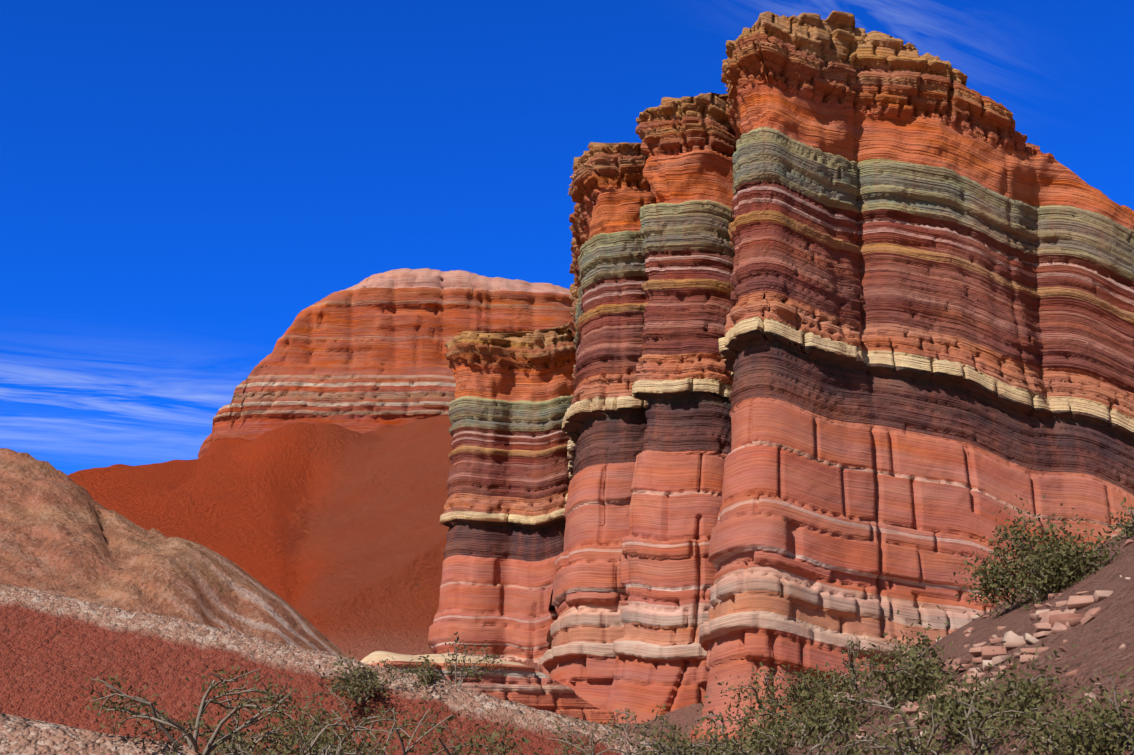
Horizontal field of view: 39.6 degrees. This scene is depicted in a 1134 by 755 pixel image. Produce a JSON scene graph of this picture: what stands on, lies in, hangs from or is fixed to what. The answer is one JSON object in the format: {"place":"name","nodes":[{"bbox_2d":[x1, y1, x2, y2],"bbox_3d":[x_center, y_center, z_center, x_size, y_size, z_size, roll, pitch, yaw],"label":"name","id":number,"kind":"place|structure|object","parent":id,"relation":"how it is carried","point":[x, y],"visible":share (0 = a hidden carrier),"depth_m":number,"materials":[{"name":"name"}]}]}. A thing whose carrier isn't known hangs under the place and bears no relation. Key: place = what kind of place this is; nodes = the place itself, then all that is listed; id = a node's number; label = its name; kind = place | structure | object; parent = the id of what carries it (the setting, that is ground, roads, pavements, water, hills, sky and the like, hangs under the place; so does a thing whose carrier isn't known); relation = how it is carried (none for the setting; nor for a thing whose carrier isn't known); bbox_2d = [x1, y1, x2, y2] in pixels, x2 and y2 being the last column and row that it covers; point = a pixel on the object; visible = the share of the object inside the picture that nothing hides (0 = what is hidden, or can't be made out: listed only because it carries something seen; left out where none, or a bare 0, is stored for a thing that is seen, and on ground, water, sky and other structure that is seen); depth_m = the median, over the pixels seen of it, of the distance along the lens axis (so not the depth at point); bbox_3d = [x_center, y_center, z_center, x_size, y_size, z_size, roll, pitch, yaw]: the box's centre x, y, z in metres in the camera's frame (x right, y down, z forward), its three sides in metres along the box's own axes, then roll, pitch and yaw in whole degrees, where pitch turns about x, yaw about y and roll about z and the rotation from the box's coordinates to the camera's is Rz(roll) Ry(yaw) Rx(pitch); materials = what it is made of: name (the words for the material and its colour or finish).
{"place":"outdoors","nodes":[
{"label":"outdoors","id":0,"kind":"place"},
{"bbox_2d":[0,448,348,657],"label":"tan hill","id":1,"kind":"structure","parent":0,"point":[62,534],"depth_m":93.99,"materials":[{"name":"soil"}]},
{"bbox_2d":[68,415,538,671],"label":"hillside","id":2,"kind":"structure","parent":0,"point":[335,534],"depth_m":240.19,"materials":[{"name":"red soil"}]},
{"bbox_2d":[198,268,572,458],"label":"cliff","id":3,"kind":"structure","parent":0,"point":[366,355],"depth_m":310.18,"materials":[{"name":"stone"}]},
{"bbox_2d":[428,238,580,667],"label":"cliff","id":4,"kind":"structure","parent":0,"point":[502,516],"depth_m":184.71,"materials":[{"name":"red stone"}]},
{"bbox_2d":[0,0,1133,474],"label":"sky","id":5,"kind":"structure","parent":0,"point":[181,180],"materials":[{"name":"blue"}]},
{"bbox_2d":[649,737,752,754],"bbox_3d":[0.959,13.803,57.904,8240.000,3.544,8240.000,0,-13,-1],"label":"ground","id":6,"kind":"structure","parent":0,"point":[694,739],"depth_m":90.51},
{"bbox_2d":[0,585,687,754],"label":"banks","id":7,"kind":"object","parent":6,"relation":"on","point":[55,650],"visible":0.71,"depth_m":45.28,"materials":[{"name":"soil"}]},
{"bbox_2d":[360,651,616,726],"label":"rock ledge","id":8,"kind":"object","parent":6,"relation":"on","point":[526,685],"visible":0.31,"depth_m":93.72,"materials":[{"name":"beige stone"}]},
{"bbox_2d":[616,703,750,738],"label":"cliff foot rubble","id":9,"kind":"object","parent":6,"relation":"on","point":[678,716],"depth_m":103.08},
{"bbox_2d":[755,532,1133,754],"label":"scree slope","id":10,"kind":"structure","parent":6,"relation":"on","point":[1095,642],"depth_m":19.14,"materials":[{"name":"gravel"}]},
{"bbox_2d":[80,479,1133,754],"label":"desert shrubs","id":11,"kind":"object","parent":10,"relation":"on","point":[1050,567],"visible":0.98,"depth_m":22.53,"materials":[{"name":"green plant"}]},
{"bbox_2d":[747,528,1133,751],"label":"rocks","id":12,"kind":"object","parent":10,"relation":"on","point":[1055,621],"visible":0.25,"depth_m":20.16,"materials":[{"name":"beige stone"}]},
{"bbox_2d":[539,10,1133,738],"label":"cliff","id":13,"kind":"structure","parent":0,"point":[853,340],"depth_m":107.08,"materials":[{"name":"red stone"}]}
]}

